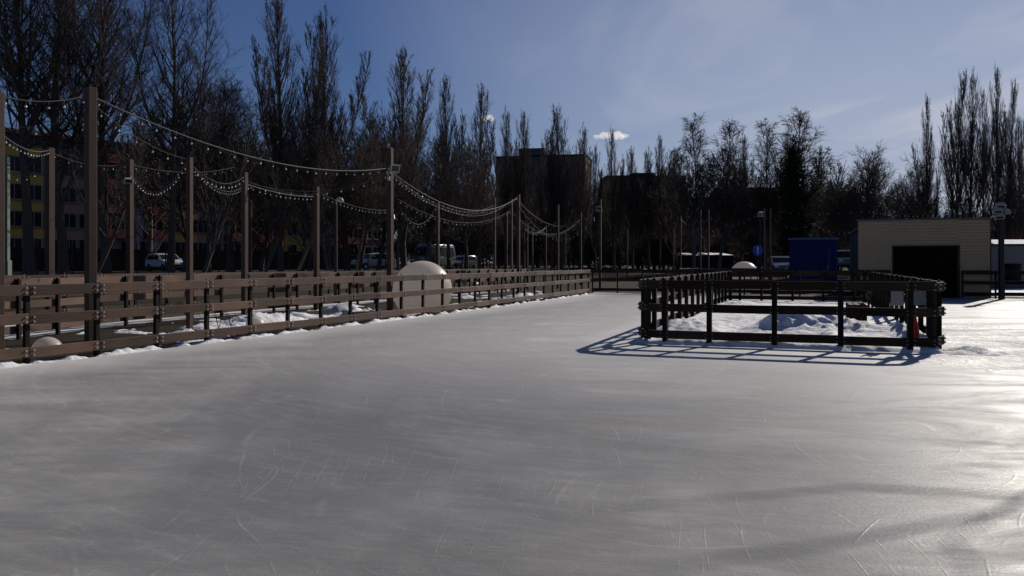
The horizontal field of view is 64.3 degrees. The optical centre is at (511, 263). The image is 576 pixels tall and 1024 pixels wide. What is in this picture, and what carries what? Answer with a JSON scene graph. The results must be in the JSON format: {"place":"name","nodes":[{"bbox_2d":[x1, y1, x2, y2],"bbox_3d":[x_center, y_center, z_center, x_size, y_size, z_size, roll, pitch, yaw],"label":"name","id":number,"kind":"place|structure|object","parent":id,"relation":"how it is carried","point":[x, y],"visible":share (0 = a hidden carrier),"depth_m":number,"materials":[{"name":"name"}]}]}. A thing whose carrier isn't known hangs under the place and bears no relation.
{"place":"outdoors","nodes":[
{"label":"outdoors","id":0,"kind":"place"},
{"bbox_2d":[5,290,516,339],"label":"snow","id":1,"kind":"structure","parent":0,"point":[76,328],"depth_m":21.71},
{"bbox_2d":[12,267,665,274],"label":"road","id":2,"kind":"structure","parent":0,"point":[332,270],"depth_m":63.68,"materials":[{"name":"asphalt"}]},
{"bbox_2d":[411,244,456,268],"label":"minibus","id":3,"kind":"object","parent":2,"relation":"on","point":[421,249],"visible":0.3,"depth_m":82.17,"materials":[{"name":"silver metal"}]},
{"bbox_2d":[0,292,1023,575],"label":"ice","id":4,"kind":"structure","parent":0,"point":[576,436],"depth_m":6.37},
{"bbox_2d":[635,300,943,353],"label":"snow","id":5,"kind":"structure","parent":4,"relation":"on","point":[879,326],"depth_m":16.41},
{"bbox_2d":[846,291,873,320],"bbox_3d":[8.163,0.953,19.124,0.550,0.995,1.500,0,0,20],"label":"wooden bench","id":6,"kind":"object","parent":5,"relation":"on","point":[869,298],"visible":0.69,"depth_m":18.55,"materials":[{"name":"brown wood"}]},
{"bbox_2d":[637,270,945,349],"bbox_3d":[7.776,0.936,22.669,5.335,1.351,17.844,0,0,20],"label":"plank fence","id":7,"kind":"object","parent":4,"relation":"on","point":[884,285],"visible":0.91,"depth_m":14.61,"materials":[{"name":"brown wood"}]},
{"bbox_2d":[942,345,1012,355],"bbox_3d":[7.650,1.457,13.600,1.240,0.175,0.992,0,0,0],"label":"snow heap","id":8,"kind":"object","parent":4,"relation":"on","point":[973,350],"visible":0.73,"depth_m":13.40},
{"bbox_2d":[992,196,1011,298],"bbox_3d":[20.407,-0.600,33.867,0.953,4.400,0.531,0,0,-12],"label":"lamp pole","id":9,"kind":"object","parent":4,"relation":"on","point":[999,210],"visible":1,"depth_m":33.91,"materials":[{"name":"black metal"}]},
{"bbox_2d":[0,264,1023,362],"bbox_3d":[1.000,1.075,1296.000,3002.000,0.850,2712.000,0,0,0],"label":"ground","id":10,"kind":"structure","parent":0,"point":[167,327],"depth_m":32.42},
{"bbox_2d":[0,92,4,349],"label":"light pole","id":11,"kind":"object","parent":10,"relation":"on","point":[2,209],"visible":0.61,"depth_m":13.30,"materials":[{"name":"brown wood"}]},
{"bbox_2d":[5,156,11,274],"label":"utility pole","id":12,"kind":"object","parent":10,"relation":"on","point":[8,266],"visible":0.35,"depth_m":35.91,"materials":[{"name":"wood"}]},
{"bbox_2d":[45,148,54,309],"bbox_3d":[-14.022,-0.900,24.700,0.200,5.200,0.200,0,0,24],"label":"light pole","id":13,"kind":"object","parent":10,"relation":"on","point":[50,213],"visible":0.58,"depth_m":24.63,"materials":[{"name":"brown wood"}]},
{"bbox_2d":[0,0,140,274],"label":"poplar tree","id":14,"kind":"object","parent":10,"relation":"on","point":[29,265],"visible":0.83,"depth_m":38.62,"materials":[{"name":"brown plant"}]},
{"bbox_2d":[0,0,180,274],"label":"poplar tree","id":15,"kind":"object","parent":10,"relation":"on","point":[63,267],"visible":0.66,"depth_m":39.47,"materials":[{"name":"brown plant"}]},
{"bbox_2d":[84,87,96,341],"bbox_3d":[-7.865,-0.790,15.200,0.165,4.980,0.165,0,0,36],"label":"light pole","id":16,"kind":"object","parent":10,"relation":"on","point":[90,188],"visible":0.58,"depth_m":15.14,"materials":[{"name":"brown wood"}]},
{"bbox_2d":[18,0,196,273],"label":"poplar tree","id":17,"kind":"object","parent":10,"relation":"on","point":[106,268],"visible":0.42,"depth_m":41.78,"materials":[{"name":"brown plant"}]},
{"bbox_2d":[63,116,153,273],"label":"leaning tree","id":18,"kind":"object","parent":10,"relation":"on","point":[118,221],"visible":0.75,"depth_m":38.09,"materials":[{"name":"brown plant"}]},
{"bbox_2d":[123,159,133,304],"bbox_3d":[-12.807,-0.890,27.200,0.323,5.180,0.422,0,0,-29],"label":"light pole","id":19,"kind":"object","parent":10,"relation":"on","point":[128,180],"visible":0.9,"depth_m":27.22,"materials":[{"name":"brown wood"}]},
{"bbox_2d":[97,106,193,270],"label":"bare tree","id":20,"kind":"object","parent":10,"relation":"on","point":[148,220],"visible":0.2,"depth_m":70.01,"materials":[{"name":"brown plant"}]},
{"bbox_2d":[145,253,182,270],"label":"parked car","id":21,"kind":"object","parent":10,"relation":"on","point":[153,260],"visible":0.52,"depth_m":68.48,"materials":[{"name":"grey paint"}]},
{"bbox_2d":[118,73,226,271],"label":"bare tree","id":22,"kind":"object","parent":10,"relation":"on","point":[179,198],"visible":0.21,"depth_m":65.25,"materials":[{"name":"brown plant"}]},
{"bbox_2d":[106,0,258,272],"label":"poplar tree","id":23,"kind":"object","parent":10,"relation":"on","point":[174,161],"visible":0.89,"depth_m":43.75,"materials":[{"name":"brown plant"}]},
{"bbox_2d":[10,248,359,271],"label":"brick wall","id":24,"kind":"structure","parent":10,"relation":"on","point":[118,259],"depth_m":75.79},
{"bbox_2d":[186,157,192,329],"bbox_3d":[-6.931,-0.290,17.500,0.110,3.980,0.110,0,0,20],"label":"light pole","id":25,"kind":"object","parent":10,"relation":"on","point":[189,232],"visible":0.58,"depth_m":17.45,"materials":[{"name":"brown wood"}]},
{"bbox_2d":[5,127,386,267],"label":"apartment house","id":26,"kind":"structure","parent":10,"relation":"on","point":[74,220],"depth_m":87.40,"materials":[{"name":"multicoloured"}]},
{"bbox_2d":[128,73,279,272],"bbox_3d":[-17.818,-5.130,47.955,8.473,12.072,6.717,0,0,-5],"label":"bare tree","id":27,"kind":"object","parent":10,"relation":"on","point":[223,91],"visible":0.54,"depth_m":47.62,"materials":[{"name":"brown plant"}]},
{"bbox_2d":[185,108,264,272],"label":"leaning tree","id":28,"kind":"object","parent":10,"relation":"on","point":[215,237],"visible":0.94,"depth_m":40.09,"materials":[{"name":"brown plant"}]},
{"bbox_2d":[178,112,273,271],"bbox_3d":[-21.472,-5.626,61.153,6.784,12.899,7.892,0,0,26],"label":"bare tree","id":29,"kind":"object","parent":10,"relation":"on","point":[227,268],"visible":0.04,"depth_m":60.42,"materials":[{"name":"brown plant"}]},
{"bbox_2d":[171,69,284,271],"bbox_3d":[-18.704,-6.193,54.975,7.937,14.048,7.342,0,0,18],"label":"bare tree","id":30,"kind":"object","parent":10,"relation":"on","point":[231,257],"visible":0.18,"depth_m":55.01,"materials":[{"name":"brown plant"}]},
{"bbox_2d":[10,239,462,273],"bbox_3d":[-15.720,-0.105,57.500,0.100,2.490,36.889,0,0,38],"label":"metal fence","id":31,"kind":"object","parent":10,"relation":"on","point":[219,252],"visible":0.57,"depth_m":53.14,"materials":[{"name":"black"}]},
{"bbox_2d":[208,139,269,251],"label":"bare tree","id":32,"kind":"object","parent":10,"relation":"on","point":[239,228],"visible":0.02,"depth_m":69.86,"materials":[{"name":"brown plant"}]},
{"bbox_2d":[241,172,247,314],"bbox_3d":[-7.356,-0.400,22.400,0.140,4.200,0.140,0,0,22],"label":"light pole","id":33,"kind":"object","parent":10,"relation":"on","point":[244,233],"visible":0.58,"depth_m":22.34,"materials":[{"name":"brown wood"}]},
{"bbox_2d":[5,268,491,314],"bbox_3d":[-10.003,0.937,27.830,0.846,1.351,42.342,0,0,26],"label":"plank fence","id":34,"kind":"object","parent":10,"relation":"on","point":[135,305],"visible":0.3,"depth_m":25.54,"materials":[{"name":"brown wood"}]},
{"bbox_2d":[248,200,251,271],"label":"light pole","id":35,"kind":"object","parent":10,"relation":"on","point":[249,235],"visible":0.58,"depth_m":44.93,"materials":[{"name":"brown wood"}]},
{"bbox_2d":[235,120,292,270],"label":"bare tree","id":36,"kind":"object","parent":10,"relation":"on","point":[266,241],"visible":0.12,"depth_m":67.83,"materials":[{"name":"brown plant"}]},
{"bbox_2d":[5,269,528,339],"bbox_3d":[-6.371,0.936,26.762,1.111,1.350,41.276,0,0,19],"label":"plank fence","id":37,"kind":"object","parent":10,"relation":"on","point":[57,302],"visible":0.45,"depth_m":21.19,"materials":[{"name":"brown wood"}]},
{"bbox_2d":[5,291,547,348],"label":"snow","id":38,"kind":"structure","parent":10,"relation":"on","point":[240,320],"depth_m":20.10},
{"bbox_2d":[250,140,305,271],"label":"bare tree","id":39,"kind":"object","parent":10,"relation":"on","point":[274,242],"visible":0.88,"depth_m":47.62,"materials":[{"name":"brown plant"}]},
{"bbox_2d":[237,0,327,271],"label":"poplar tree","id":40,"kind":"object","parent":10,"relation":"on","point":[279,131],"visible":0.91,"depth_m":50.52,"materials":[{"name":"brown plant"}]},
{"bbox_2d":[256,152,333,270],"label":"bare tree","id":41,"kind":"object","parent":10,"relation":"on","point":[303,265],"visible":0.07,"depth_m":68.82,"materials":[{"name":"brown plant"}]},
{"bbox_2d":[0,269,590,363],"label":"plank fence","id":42,"kind":"object","parent":10,"relation":"on","point":[27,319],"visible":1,"depth_m":15.82,"materials":[{"name":"brown wood"}]},
{"bbox_2d":[0,293,590,368],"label":"snow","id":43,"kind":"structure","parent":10,"relation":"on","point":[10,363],"depth_m":15.93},
{"bbox_2d":[258,107,351,270],"bbox_3d":[-15.477,-5.620,62.018,7.168,12.882,9.041,0,0,16],"label":"bare tree","id":44,"kind":"object","parent":10,"relation":"on","point":[300,211],"visible":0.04,"depth_m":61.29,"materials":[{"name":"brown plant"}]},
{"bbox_2d":[268,143,343,271],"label":"leaning tree","id":45,"kind":"object","parent":10,"relation":"on","point":[324,200],"visible":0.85,"depth_m":46.20,"materials":[{"name":"brown plant"}]},
{"bbox_2d":[313,187,319,309],"bbox_3d":[-6.389,-0.400,26.600,0.150,4.200,0.150,0,0,24],"label":"light pole","id":46,"kind":"object","parent":10,"relation":"on","point":[316,235],"visible":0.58,"depth_m":26.54,"materials":[{"name":"brown wood"}]},
{"bbox_2d":[269,122,367,270],"bbox_3d":[-12.156,-3.802,50.344,5.815,10.292,5.379,0,0,-22],"label":"bare tree","id":47,"kind":"object","parent":10,"relation":"on","point":[329,212],"visible":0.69,"depth_m":50.06,"materials":[{"name":"brown plant"}]},
{"bbox_2d":[285,4,372,270],"bbox_3d":[-13.279,-8.155,53.408,6.290,18.610,5.926,0,0,33],"label":"poplar tree","id":48,"kind":"object","parent":10,"relation":"on","point":[324,118],"visible":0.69,"depth_m":53.70,"materials":[{"name":"brown plant"}]},
{"bbox_2d":[334,197,343,294],"bbox_3d":[-6.596,-0.459,31.000,0.395,4.118,0.200,0,0,0],"label":"street lamp","id":49,"kind":"object","parent":10,"relation":"on","point":[341,200],"visible":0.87,"depth_m":30.95,"materials":[{"name":"black metal"}]},
{"bbox_2d":[327,115,383,270],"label":"bare tree","id":50,"kind":"object","parent":10,"relation":"on","point":[344,240],"visible":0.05,"depth_m":71.81,"materials":[{"name":"brown plant"}]},
{"bbox_2d":[313,126,401,270],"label":"bare tree","id":51,"kind":"object","parent":10,"relation":"on","point":[364,178],"visible":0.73,"depth_m":51.07,"materials":[{"name":"brown plant"}]},
{"bbox_2d":[351,253,394,269],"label":"parked car","id":52,"kind":"object","parent":10,"relation":"on","point":[373,261],"visible":0.38,"depth_m":83.11,"materials":[{"name":"grey paint"}]},
{"bbox_2d":[333,104,426,270],"bbox_3d":[-10.632,-5.529,61.117,8.041,13.143,6.912,0,0,-11],"label":"bare tree","id":53,"kind":"object","parent":10,"relation":"on","point":[371,125],"visible":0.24,"depth_m":60.65,"materials":[{"name":"brown plant"}]},
{"bbox_2d":[349,115,413,270],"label":"bare tree","id":54,"kind":"object","parent":10,"relation":"on","point":[383,239],"visible":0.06,"depth_m":73.96,"materials":[{"name":"brown plant"}]},
{"bbox_2d":[386,148,400,310],"bbox_3d":[-3.804,-0.975,25.620,0.388,5.350,0.558,0,0,-42],"label":"light pole","id":55,"kind":"object","parent":10,"relation":"on","point":[392,167],"visible":0.96,"depth_m":25.73,"materials":[{"name":"brown wood"}]},
{"bbox_2d":[97,98,387,174],"bbox_3d":[-5.863,-2.762,20.499,0.049,0.762,11.335,0,0,21],"label":"string light","id":56,"kind":"object","parent":55,"relation":"hanging from","point":[229,150],"visible":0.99,"depth_m":18.67,"materials":[{"name":"grey"}]},
{"bbox_2d":[357,46,435,269],"bbox_3d":[-8.629,-8.126,62.866,6.251,18.482,6.688,0,0,-20],"label":"poplar tree","id":57,"kind":"object","parent":10,"relation":"on","point":[402,111],"visible":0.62,"depth_m":63.34,"materials":[{"name":"brown plant"}]},
{"bbox_2d":[353,125,443,269],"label":"bare tree","id":58,"kind":"object","parent":10,"relation":"on","point":[408,198],"visible":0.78,"depth_m":55.87,"materials":[{"name":"brown plant"}]},
{"bbox_2d":[392,261,451,311],"bbox_3d":[-2.817,0.738,25.600,1.867,1.643,1.867,0,0,0],"label":"garden sphere","id":59,"kind":"object","parent":10,"relation":"on","point":[419,268],"visible":0.72,"depth_m":24.91,"materials":[{"name":"white plastic"}]},
{"bbox_2d":[399,130,473,260],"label":"bare tree","id":60,"kind":"object","parent":10,"relation":"on","point":[437,195],"visible":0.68,"depth_m":59.84,"materials":[{"name":"brown plant"}]},
{"bbox_2d":[436,202,439,265],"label":"light pole","id":61,"kind":"object","parent":10,"relation":"on","point":[438,235],"visible":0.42,"depth_m":32.93,"materials":[{"name":"brown wood"}]},
{"bbox_2d":[428,74,466,269],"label":"poplar tree","id":62,"kind":"object","parent":10,"relation":"on","point":[445,101],"visible":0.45,"depth_m":72.86,"materials":[{"name":"brown plant"}]},
{"bbox_2d":[426,131,507,268],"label":"bare tree","id":63,"kind":"object","parent":10,"relation":"on","point":[473,201],"visible":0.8,"depth_m":64.42,"materials":[{"name":"brown plant"}]},
{"bbox_2d":[442,145,501,268],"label":"bare tree","id":64,"kind":"object","parent":10,"relation":"on","point":[471,241],"visible":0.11,"depth_m":83.14,"materials":[{"name":"brown plant"}]},
{"bbox_2d":[453,81,502,268],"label":"poplar tree","id":65,"kind":"object","parent":10,"relation":"on","point":[480,133],"visible":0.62,"depth_m":75.86,"materials":[{"name":"brown plant"}]},
{"bbox_2d":[491,107,529,268],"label":"poplar tree","id":66,"kind":"object","parent":10,"relation":"on","point":[507,186],"visible":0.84,"depth_m":89.72,"materials":[{"name":"brown plant"}]},
{"bbox_2d":[517,195,519,292],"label":"light pole","id":67,"kind":"object","parent":10,"relation":"on","point":[518,238],"visible":0.58,"depth_m":40.94,"materials":[{"name":"brown wood"}]},
{"bbox_2d":[510,110,548,268],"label":"poplar tree","id":68,"kind":"object","parent":10,"relation":"on","point":[523,195],"visible":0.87,"depth_m":91.76,"materials":[{"name":"brown plant"}]},
{"bbox_2d":[495,148,591,264],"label":"tower block","id":69,"kind":"structure","parent":10,"relation":"on","point":[536,154],"depth_m":282.01,"materials":[{"name":"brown concrete"}]},
{"bbox_2d":[533,126,570,270],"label":"poplar tree","id":70,"kind":"object","parent":10,"relation":"on","point":[550,204],"visible":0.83,"depth_m":85.85,"materials":[{"name":"brown plant"}]},
{"bbox_2d":[539,103,585,274],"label":"poplar tree","id":71,"kind":"object","parent":10,"relation":"on","point":[557,137],"visible":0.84,"depth_m":86.78,"materials":[{"name":"brown plant"}]},
{"bbox_2d":[565,124,598,269],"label":"poplar tree","id":72,"kind":"object","parent":10,"relation":"on","point":[586,199],"visible":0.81,"depth_m":89.72,"materials":[{"name":"brown plant"}]},
{"bbox_2d":[580,141,603,269],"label":"poplar tree","id":73,"kind":"object","parent":10,"relation":"on","point":[599,184],"visible":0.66,"depth_m":99.92,"materials":[{"name":"brown plant"}]},
{"bbox_2d":[596,199,602,287],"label":"light pole","id":74,"kind":"object","parent":10,"relation":"on","point":[599,208],"visible":0.9,"depth_m":44.45,"materials":[{"name":"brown wood"}]},
{"bbox_2d":[597,125,630,269],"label":"poplar tree","id":75,"kind":"object","parent":10,"relation":"on","point":[613,211],"visible":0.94,"depth_m":101.85,"materials":[{"name":"brown plant"}]},
{"bbox_2d":[618,146,651,269],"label":"poplar tree","id":76,"kind":"object","parent":10,"relation":"on","point":[630,207],"visible":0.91,"depth_m":103.64,"materials":[{"name":"brown plant"}]},
{"bbox_2d":[602,173,685,264],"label":"tower block","id":77,"kind":"structure","parent":10,"relation":"on","point":[641,175],"depth_m":310.24,"materials":[{"name":"brown concrete"}]},
{"bbox_2d":[626,146,663,269],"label":"poplar tree","id":78,"kind":"object","parent":10,"relation":"on","point":[650,214],"visible":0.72,"depth_m":104.78,"materials":[{"name":"brown plant"}]},
{"bbox_2d":[647,135,673,269],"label":"poplar tree","id":79,"kind":"object","parent":10,"relation":"on","point":[656,174],"visible":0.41,"depth_m":105.89,"materials":[{"name":"brown plant"}]},
{"bbox_2d":[643,149,697,269],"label":"bare tree","id":80,"kind":"object","parent":10,"relation":"on","point":[662,218],"visible":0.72,"depth_m":98.13,"materials":[{"name":"brown plant"}]},
{"bbox_2d":[660,111,724,273],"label":"birch tree","id":81,"kind":"object","parent":10,"relation":"on","point":[696,198],"visible":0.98,"depth_m":83.52,"materials":[{"name":"brown plant"}]},
{"bbox_2d":[386,167,1023,269],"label":"wood","id":82,"kind":"object","parent":10,"relation":"on","point":[414,240],"visible":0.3,"depth_m":113.39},
{"bbox_2d":[683,142,732,252],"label":"bare tree","id":83,"kind":"object","parent":10,"relation":"on","point":[711,235],"visible":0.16,"depth_m":96.28,"materials":[{"name":"brown plant"}]},
{"bbox_2d":[696,253,721,267],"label":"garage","id":84,"kind":"structure","parent":10,"relation":"on","point":[713,259],"depth_m":92.74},
{"bbox_2d":[698,118,762,267],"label":"birch tree","id":85,"kind":"object","parent":10,"relation":"on","point":[726,204],"visible":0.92,"depth_m":87.16,"materials":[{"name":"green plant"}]},
{"bbox_2d":[679,267,786,279],"bbox_3d":[14.300,0.936,53.649,7.104,1.345,2.537,0,0,0],"label":"plank fence","id":86,"kind":"object","parent":10,"relation":"on","point":[687,268],"visible":0.32,"depth_m":54.37,"materials":[{"name":"brown wood"}]},
{"bbox_2d":[591,269,891,296],"bbox_3d":[10.498,0.938,38.902,13.852,1.344,0.632,0,0,23],"label":"plank fence","id":87,"kind":"object","parent":10,"relation":"on","point":[744,291],"visible":0.59,"depth_m":38.67,"materials":[{"name":"brown wood"}]},
{"bbox_2d":[712,155,780,261],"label":"bare tree","id":88,"kind":"object","parent":10,"relation":"on","point":[740,242],"visible":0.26,"depth_m":93.72,"materials":[{"name":"brown plant"}]},
{"bbox_2d":[737,118,805,267],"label":"birch tree","id":89,"kind":"object","parent":10,"relation":"on","point":[764,196],"visible":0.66,"depth_m":89.78,"materials":[{"name":"brown plant"}]},
{"bbox_2d":[772,146,814,255],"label":"conifer tree","id":90,"kind":"object","parent":10,"relation":"on","point":[796,220],"visible":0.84,"depth_m":83.68,"materials":[{"name":"green plant"}]},
{"bbox_2d":[758,106,850,237],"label":"birch tree","id":91,"kind":"object","parent":10,"relation":"on","point":[808,173],"visible":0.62,"depth_m":85.40,"materials":[{"name":"brown plant"}]},
{"bbox_2d":[788,237,838,279],"bbox_3d":[16.567,0.048,44.860,2.583,2.885,1.710,0,0,17],"label":"blue container","id":92,"kind":"object","parent":10,"relation":"on","point":[812,253],"visible":0.59,"depth_m":44.18,"materials":[{"name":"blue"}]},
{"bbox_2d":[811,159,863,249],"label":"bare tree","id":93,"kind":"object","parent":10,"relation":"on","point":[840,172],"visible":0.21,"depth_m":95.18,"materials":[{"name":"brown plant"}]},
{"bbox_2d":[807,179,875,269],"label":"bare tree","id":94,"kind":"object","parent":10,"relation":"on","point":[839,227],"visible":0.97,"depth_m":77.58,"materials":[{"name":"brown plant"}]},
{"bbox_2d":[816,139,909,229],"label":"bare tree","id":95,"kind":"object","parent":10,"relation":"on","point":[869,191],"visible":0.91,"depth_m":77.90,"materials":[{"name":"brown plant"}]},
{"bbox_2d":[839,152,917,222],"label":"bare tree","id":96,"kind":"object","parent":10,"relation":"on","point":[895,204],"visible":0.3,"depth_m":80.36,"materials":[{"name":"brown plant"}]},
{"bbox_2d":[887,152,947,218],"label":"bare tree","id":97,"kind":"object","parent":10,"relation":"on","point":[914,203],"visible":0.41,"depth_m":91.01,"materials":[{"name":"brown plant"}]},
{"bbox_2d":[850,217,991,297],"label":"beige building","id":98,"kind":"structure","parent":10,"relation":"on","point":[947,251],"depth_m":35.79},
{"bbox_2d":[911,95,943,217],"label":"poplar tree","id":99,"kind":"object","parent":10,"relation":"on","point":[927,181],"visible":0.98,"depth_m":87.81,"materials":[{"name":"brown plant"}]},
{"bbox_2d":[936,68,976,217],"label":"poplar tree","id":100,"kind":"object","parent":10,"relation":"on","point":[961,168],"visible":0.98,"depth_m":83.73,"materials":[{"name":"brown plant"}]},
{"bbox_2d":[946,69,997,217],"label":"poplar tree","id":101,"kind":"object","parent":10,"relation":"on","point":[971,194],"visible":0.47,"depth_m":85.78,"materials":[{"name":"brown plant"}]},
{"bbox_2d":[968,85,999,216],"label":"poplar tree","id":102,"kind":"object","parent":10,"relation":"on","point":[983,203],"visible":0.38,"depth_m":87.88,"materials":[{"name":"brown plant"}]},
{"bbox_2d":[961,270,1023,298],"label":"plank fence","id":103,"kind":"object","parent":10,"relation":"on","point":[994,282],"visible":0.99,"depth_m":34.74,"materials":[{"name":"brown wood"}]},
{"bbox_2d":[975,64,1019,239],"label":"poplar tree","id":104,"kind":"object","parent":10,"relation":"on","point":[996,173],"visible":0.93,"depth_m":79.82,"materials":[{"name":"brown plant"}]},
{"bbox_2d":[979,158,1023,239],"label":"bare tree","id":105,"kind":"object","parent":10,"relation":"on","point":[1018,213],"visible":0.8,"depth_m":74.61,"materials":[{"name":"brown plant"}]},
{"bbox_2d":[991,244,1023,288],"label":"dark shed","id":106,"kind":"structure","parent":10,"relation":"on","point":[1013,257],"depth_m":46.90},
{"bbox_2d":[992,79,1023,239],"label":"poplar tree","id":107,"kind":"object","parent":10,"relation":"on","point":[1011,126],"visible":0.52,"depth_m":81.76,"materials":[{"name":"brown plant"}]},
{"bbox_2d":[0,0,1023,263],"label":"sky","id":108,"kind":"structure","parent":0,"point":[864,71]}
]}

